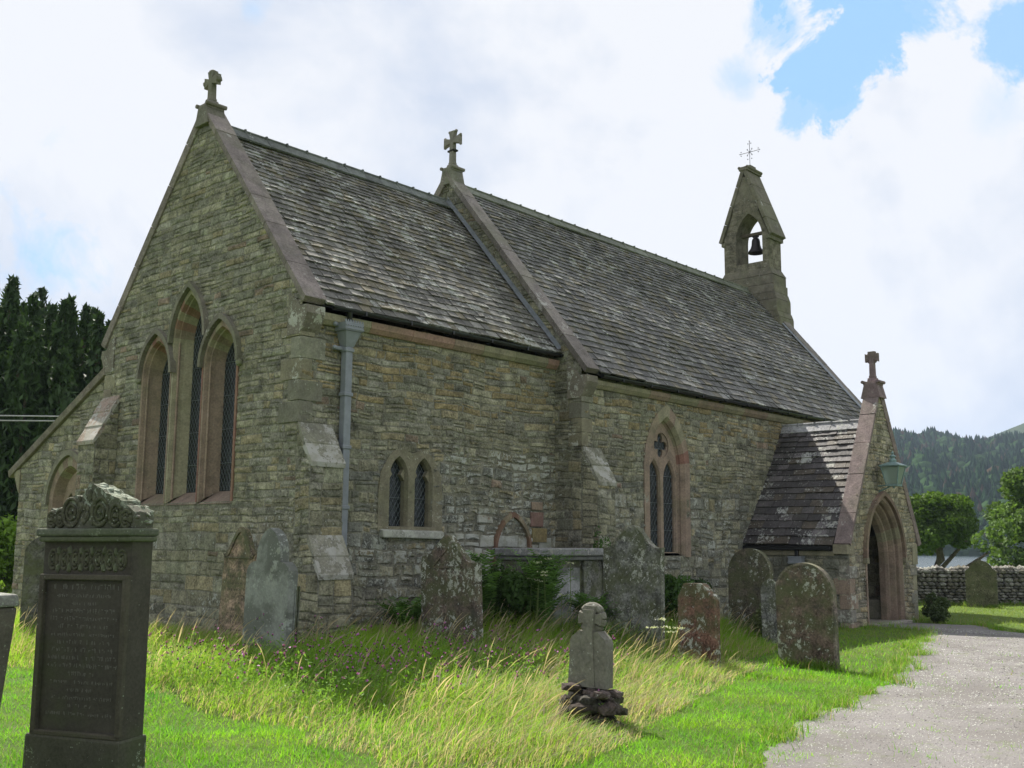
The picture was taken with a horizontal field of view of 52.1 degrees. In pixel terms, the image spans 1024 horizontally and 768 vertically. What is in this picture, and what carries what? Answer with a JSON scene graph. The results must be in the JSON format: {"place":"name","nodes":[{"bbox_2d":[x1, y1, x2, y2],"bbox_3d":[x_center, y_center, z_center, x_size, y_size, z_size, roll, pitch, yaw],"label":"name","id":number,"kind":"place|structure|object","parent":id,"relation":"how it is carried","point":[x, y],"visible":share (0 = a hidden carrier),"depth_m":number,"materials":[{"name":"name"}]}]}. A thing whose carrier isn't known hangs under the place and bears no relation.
{"place":"outdoors","nodes":[
{"label":"outdoors","id":0,"kind":"place"},
{"bbox_2d":[0,591,1023,767],"bbox_3d":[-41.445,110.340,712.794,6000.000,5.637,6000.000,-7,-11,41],"label":"ground","id":1,"kind":"structure","parent":0,"point":[374,760],"depth_m":10.01,"materials":[{"name":"green plant"}]},
{"bbox_2d":[0,580,11,593],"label":"bush","id":2,"kind":"object","parent":1,"relation":"on","point":[1,587],"visible":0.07,"depth_m":25.95,"materials":[{"name":"green plant"}]},
{"bbox_2d":[0,511,16,592],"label":"bush","id":3,"kind":"object","parent":1,"relation":"on","point":[9,526],"visible":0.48,"depth_m":29.51,"materials":[{"name":"green plant"}]},
{"bbox_2d":[0,592,18,705],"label":"pedestal monument","id":4,"kind":"object","parent":1,"relation":"on","point":[9,602],"visible":1,"depth_m":6.71,"materials":[{"name":"grey stone"}]},
{"bbox_2d":[0,274,26,341],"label":"conifer tree","id":5,"kind":"object","parent":1,"relation":"on","point":[23,302],"visible":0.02,"depth_m":39.48,"materials":[{"name":"green plant"}]},
{"bbox_2d":[0,274,47,361],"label":"conifer tree","id":6,"kind":"object","parent":1,"relation":"on","point":[9,299],"visible":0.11,"depth_m":36.67,"materials":[{"name":"green plant"}]},
{"bbox_2d":[0,321,48,584],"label":"conifer tree","id":7,"kind":"object","parent":1,"relation":"on","point":[17,397],"visible":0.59,"depth_m":31.95,"materials":[{"name":"green plant"}]},
{"bbox_2d":[18,537,44,638],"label":"headstone","id":8,"kind":"object","parent":1,"relation":"on","point":[34,560],"visible":0.3,"depth_m":16.08,"materials":[{"name":"grey stone"}]},
{"bbox_2d":[4,347,77,540],"bbox_3d":[-14.318,2.567,32.206,2.833,7.619,2.820,1,-9,-2],"label":"conifer tree","id":9,"kind":"object","parent":1,"relation":"on","point":[54,395],"visible":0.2,"depth_m":32.46,"materials":[{"name":"green plant"}]},
{"bbox_2d":[15,291,82,378],"bbox_3d":[-16.183,1.774,35.333,3.172,10.122,3.286,-7,-11,41],"label":"conifer tree","id":10,"kind":"object","parent":1,"relation":"on","point":[33,310],"visible":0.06,"depth_m":35.57,"materials":[{"name":"green plant"}]},
{"bbox_2d":[40,301,78,369],"bbox_3d":[-16.664,2.066,37.437,3.793,10.241,3.493,-7,-11,41],"label":"conifer tree","id":11,"kind":"object","parent":1,"relation":"on","point":[52,311],"depth_m":37.86,"materials":[{"name":"green plant"}]},
{"bbox_2d":[36,286,97,361],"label":"conifer tree","id":12,"kind":"object","parent":1,"relation":"on","point":[42,294],"visible":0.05,"depth_m":45.97,"materials":[{"name":"green plant"}]},
{"bbox_2d":[48,302,94,382],"bbox_3d":[-15.518,2.070,37.262,3.741,10.254,3.664,-7,-11,41],"label":"conifer tree","id":13,"kind":"object","parent":1,"relation":"on","point":[86,321],"visible":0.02,"depth_m":37.77,"materials":[{"name":"green plant"}]},
{"bbox_2d":[49,293,102,397],"bbox_3d":[-15.108,1.855,35.503,3.334,10.077,3.413,-7,-11,41],"label":"conifer tree","id":14,"kind":"object","parent":1,"relation":"on","point":[65,342],"visible":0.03,"depth_m":35.78,"materials":[{"name":"green plant"}]},
{"bbox_2d":[22,483,158,767],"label":"headstone","id":15,"kind":"object","parent":1,"relation":"on","point":[89,682],"visible":1,"depth_m":7.38,"materials":[{"name":"dark grey sandstone"}]},
{"bbox_2d":[74,309,108,394],"bbox_3d":[-14.078,2.145,35.370,3.250,9.551,3.215,-7,-11,41],"label":"conifer tree","id":16,"kind":"object","parent":1,"relation":"on","point":[92,369],"visible":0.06,"depth_m":35.65,"materials":[{"name":"green plant"}]},
{"bbox_2d":[77,306,110,341],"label":"conifer tree","id":17,"kind":"object","parent":1,"relation":"on","point":[107,323],"visible":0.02,"depth_m":47.18,"materials":[{"name":"green plant"}]},
{"bbox_2d":[217,527,256,641],"bbox_3d":[-3.966,3.161,15.114,0.800,2.180,0.110,-7,-14,41],"label":"headstone","id":18,"kind":"object","parent":1,"relation":"on","point":[240,555],"visible":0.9,"depth_m":15.18,"materials":[{"name":"stone"}]},
{"bbox_2d":[242,528,300,661],"bbox_3d":[-3.094,2.924,13.447,0.872,2.130,0.190,-6,-12,38],"label":"headstone","id":19,"kind":"object","parent":1,"relation":"on","point":[272,591],"visible":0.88,"depth_m":13.38,"materials":[{"name":"stone"}]},
{"bbox_2d":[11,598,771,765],"bbox_3d":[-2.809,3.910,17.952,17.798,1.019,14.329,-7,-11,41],"label":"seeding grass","id":20,"kind":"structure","parent":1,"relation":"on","point":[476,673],"depth_m":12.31,"materials":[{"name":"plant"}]},
{"bbox_2d":[7,606,777,767],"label":"meadow grass","id":21,"kind":"structure","parent":1,"relation":"on","point":[498,722],"depth_m":11.10,"materials":[{"name":"green plant"}]},
{"bbox_2d":[466,548,514,622],"bbox_3d":[-0.426,3.036,15.781,0.989,1.121,1.235,-3,-9,21],"label":"fern","id":22,"kind":"object","parent":21,"relation":"on","point":[487,593],"visible":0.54,"depth_m":15.63,"materials":[{"name":"green plant"}]},
{"bbox_2d":[496,548,590,623],"bbox_3d":[0.437,3.055,15.896,1.469,1.129,1.434,-7,-11,41],"label":"fern","id":23,"kind":"object","parent":21,"relation":"on","point":[549,593],"visible":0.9,"depth_m":15.66,"materials":[{"name":"green plant"}]},
{"bbox_2d":[365,595,421,628],"bbox_3d":[-1.594,3.423,15.532,1.224,0.579,1.352,-7,-11,41],"label":"fern","id":24,"kind":"object","parent":1,"relation":"on","point":[415,612],"visible":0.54,"depth_m":15.38,"materials":[{"name":"green plant"}]},
{"bbox_2d":[146,613,687,745],"bbox_3d":[-1.050,3.173,12.324,6.176,0.858,6.098,-7,-11,41],"label":"knapweed","id":25,"kind":"object","parent":1,"relation":"on","point":[317,670],"depth_m":11.43,"materials":[{"name":"green plant"}]},
{"bbox_2d":[421,535,483,652],"bbox_3d":[-0.853,3.178,14.667,1.063,2.102,0.135,-7,-8,39],"label":"headstone","id":26,"kind":"object","parent":1,"relation":"on","point":[451,580],"visible":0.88,"depth_m":14.62,"materials":[{"name":"grey stone"}]},
{"bbox_2d":[8,69,920,642],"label":"church","id":27,"kind":"structure","parent":1,"relation":"on","point":[360,389],"depth_m":18.82,"materials":[{"name":"stone"}]},
{"bbox_2d":[43,449,77,512],"bbox_3d":[-8.353,2.395,19.916,1.800,2.293,0.350,-7,-11,41],"label":"vestry window","id":28,"kind":"structure","parent":27,"relation":"in","point":[61,484],"depth_m":20.26,"materials":[{"name":"stone"}]},
{"bbox_2d":[134,328,175,505],"bbox_3d":[-6.100,0.568,18.102,1.196,3.060,0.388,-7,-11,41],"label":"lancet window","id":29,"kind":"structure","parent":27,"relation":"in","point":[156,362],"depth_m":18.31,"materials":[{"name":"stone"}]},
{"bbox_2d":[164,281,208,504],"bbox_3d":[-5.341,0.137,17.486,1.150,3.740,0.380,-7,-11,41],"label":"lancet window","id":30,"kind":"structure","parent":27,"relation":"in","point":[189,322],"depth_m":17.70,"materials":[{"name":"stone"}]},
{"bbox_2d":[196,313,242,503],"bbox_3d":[-4.593,0.379,16.765,1.190,3.060,0.386,-7,-11,41],"label":"lancet window","id":31,"kind":"structure","parent":27,"relation":"in","point":[220,351],"depth_m":16.99,"materials":[{"name":"stone"}]},
{"bbox_2d":[376,447,443,538],"bbox_3d":[-1.659,1.757,16.836,0.298,1.460,1.395,-7,-11,41],"label":"twin window","id":32,"kind":"structure","parent":27,"relation":"in","point":[402,475],"depth_m":16.80,"materials":[{"name":"stone"}]},
{"bbox_2d":[492,512,531,569],"bbox_3d":[0.010,3.221,18.400,0.080,1.930,0.980,-7,-11,41],"label":"blocked doorway","id":33,"kind":"structure","parent":27,"relation":"in","point":[511,515],"depth_m":18.45,"materials":[{"name":"stone"}]},
{"bbox_2d":[643,405,690,556],"bbox_3d":[3.064,1.952,21.223,0.228,3.080,1.640,-7,-11,41],"label":"nave window","id":34,"kind":"structure","parent":27,"relation":"in","point":[666,482],"depth_m":21.44,"materials":[{"name":"stone"}]},
{"bbox_2d":[748,234,762,255],"bbox_3d":[7.519,-4.277,32.265,0.501,0.641,0.501,-7,-11,41],"label":"bell","id":35,"kind":"object","parent":27,"relation":"hanging from","point":[755,249],"visible":0.97,"depth_m":32.18,"materials":[{"name":"brown metal"}]},
{"bbox_2d":[878,451,906,492],"bbox_3d":[8.254,1.938,22.931,0.668,0.970,0.467,-7,-11,41],"label":"wall lantern","id":36,"kind":"object","parent":27,"relation":"attached to","point":[893,471],"depth_m":22.78,"materials":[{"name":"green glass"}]},
{"bbox_2d":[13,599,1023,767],"bbox_3d":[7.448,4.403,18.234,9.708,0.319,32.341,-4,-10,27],"label":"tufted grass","id":37,"kind":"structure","parent":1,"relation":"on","point":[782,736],"depth_m":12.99,"materials":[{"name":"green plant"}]},
{"bbox_2d":[482,555,559,632],"bbox_3d":[0.108,3.221,15.921,0.835,1.261,1.220,-7,-11,41],"label":"bush","id":38,"kind":"object","parent":1,"relation":"on","point":[514,590],"visible":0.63,"depth_m":15.64,"materials":[{"name":"green plant"}]},
{"bbox_2d":[492,548,603,626],"bbox_3d":[0.725,3.469,17.250,1.040,1.510,2.040,-7,-11,41],"label":"chest tomb","id":39,"kind":"object","parent":1,"relation":"on","point":[587,567],"visible":0.41,"depth_m":16.94,"materials":[{"name":"stone"}]},
{"bbox_2d":[593,525,610,547],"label":"ivy sprig","id":40,"kind":"object","parent":39,"relation":"on","point":[599,540],"visible":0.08,"depth_m":18.40,"materials":[{"name":"green plant"}]},
{"bbox_2d":[557,592,625,626],"bbox_3d":[1.203,3.551,16.318,1.280,0.634,1.150,-7,-11,41],"label":"fern","id":41,"kind":"object","parent":1,"relation":"on","point":[581,599],"visible":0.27,"depth_m":16.15,"materials":[{"name":"green plant"}]},
{"bbox_2d":[558,602,627,727],"bbox_3d":[0.782,2.734,10.156,0.707,1.210,0.609,-3,-10,36],"label":"headstone","id":42,"kind":"object","parent":1,"relation":"on","point":[591,659],"visible":0.92,"depth_m":10.07,"materials":[{"name":"stone"}]},
{"bbox_2d":[568,623,625,636],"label":"fern","id":43,"kind":"object","parent":1,"relation":"on","point":[603,630],"visible":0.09,"depth_m":15.54,"materials":[{"name":"green plant"}]},
{"bbox_2d":[527,558,682,666],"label":"umbellifer flowers","id":44,"kind":"object","parent":1,"relation":"on","point":[537,599],"visible":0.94,"depth_m":15.46,"materials":[{"name":"white plant"}]},
{"bbox_2d":[603,525,664,654],"bbox_3d":[1.872,3.273,16.135,1.080,2.165,0.120,-7,-12,39],"label":"headstone","id":45,"kind":"object","parent":1,"relation":"on","point":[634,571],"visible":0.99,"depth_m":16.09,"materials":[{"name":"grey stone"}]},
{"bbox_2d":[665,573,693,622],"bbox_3d":[2.846,3.921,18.799,1.001,1.112,0.972,-7,-11,41],"label":"bush","id":46,"kind":"object","parent":1,"relation":"on","point":[673,585],"visible":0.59,"depth_m":18.50,"materials":[{"name":"green plant"}]},
{"bbox_2d":[678,583,720,669],"bbox_3d":[2.620,3.527,14.643,0.631,1.464,0.130,-5,-8,44],"label":"headstone","id":47,"kind":"object","parent":1,"relation":"on","point":[698,608],"visible":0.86,"depth_m":14.59,"materials":[{"name":"stone"}]},
{"bbox_2d":[687,577,715,592],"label":"bush","id":48,"kind":"object","parent":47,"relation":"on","point":[700,581],"visible":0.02,"depth_m":20.58,"materials":[{"name":"green plant"}]},
{"bbox_2d":[728,548,772,633],"bbox_3d":[4.354,3.944,19.090,0.120,1.870,0.880,10,-13,-43],"label":"headstone","id":49,"kind":"object","parent":1,"relation":"on","point":[750,571],"visible":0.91,"depth_m":19.12,"materials":[{"name":"grey stone"}]},
{"bbox_2d":[747,603,761,636],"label":"bush","id":50,"kind":"object","parent":1,"relation":"on","point":[757,617],"visible":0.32,"depth_m":18.40,"materials":[{"name":"green plant"}]},
{"bbox_2d":[761,579,777,643],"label":"headstone","id":51,"kind":"object","parent":1,"relation":"on","point":[768,611],"visible":0.7,"depth_m":18.07,"materials":[{"name":"grey stone"}]},
{"bbox_2d":[775,562,839,670],"bbox_3d":[4.127,3.387,14.663,0.861,1.745,0.124,-6,-9,38],"label":"headstone","id":52,"kind":"object","parent":1,"relation":"on","point":[806,611],"visible":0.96,"depth_m":14.62,"materials":[{"name":"grey stone"}]},
{"bbox_2d":[921,592,950,622],"bbox_3d":[9.429,5.004,23.302,0.629,0.749,0.949,-7,-11,41],"label":"bush","id":53,"kind":"object","parent":1,"relation":"on","point":[935,609],"visible":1,"depth_m":23.16,"materials":[{"name":"green plant"}]},
{"bbox_2d":[909,491,988,573],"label":"oak tree","id":54,"kind":"object","parent":1,"relation":"on","point":[942,519],"visible":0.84,"depth_m":58.65,"materials":[{"name":"green plant"}]},
{"bbox_2d":[917,564,1023,604],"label":"dry stone wall","id":55,"kind":"structure","parent":1,"relation":"on","point":[950,585],"depth_m":30.15,"materials":[{"name":"grey stone"}]},
{"bbox_2d":[965,560,998,607],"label":"headstone","id":56,"kind":"object","parent":1,"relation":"on","point":[981,581],"visible":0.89,"depth_m":29.04,"materials":[{"name":"grey stone"}]},
{"bbox_2d":[970,466,1023,566],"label":"tall tree","id":57,"kind":"object","parent":1,"relation":"on","point":[1008,520],"visible":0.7,"depth_m":47.25,"materials":[{"name":"green plant"}]},
{"bbox_2d":[0,0,1023,439],"label":"sky","id":58,"kind":"structure","parent":0,"point":[888,135],"materials":[{"name":"white"}]},
{"bbox_2d":[763,623,1023,767],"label":"path","id":59,"kind":"structure","parent":0,"point":[901,760],"depth_m":10.30,"materials":[{"name":"grey gravel"}]},
{"bbox_2d":[916,556,1010,574],"bbox_3d":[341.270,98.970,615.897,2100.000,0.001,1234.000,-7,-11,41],"label":"lake","id":60,"kind":"structure","parent":0,"point":[925,561],"depth_m":270.97,"materials":[{"name":"grey liquid"}]},
{"bbox_2d":[987,423,1023,438],"bbox_3d":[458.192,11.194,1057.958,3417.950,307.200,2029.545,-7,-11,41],"label":"hills","id":61,"kind":"structure","parent":0,"point":[1020,428],"depth_m":1422.25,"materials":[{"name":"green plant"}]},
{"bbox_2d":[893,426,1023,556],"bbox_3d":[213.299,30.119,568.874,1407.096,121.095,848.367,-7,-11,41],"label":"forest","id":62,"kind":"object","parent":61,"relation":"on","point":[935,460],"visible":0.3,"depth_m":570.40,"materials":[{"name":"green plant"}]},
{"bbox_3d":[-26.598,2.466,23.384,0.280,5.700,1.000,-7,-11,41],"label":"cable pole","id":63,"kind":"object","parent":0,"visible":0},
{"bbox_2d":[0,415,57,421],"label":"power cable","id":64,"kind":"object","parent":63,"relation":"attached to","point":[30,416],"visible":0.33,"depth_m":26.63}
]}

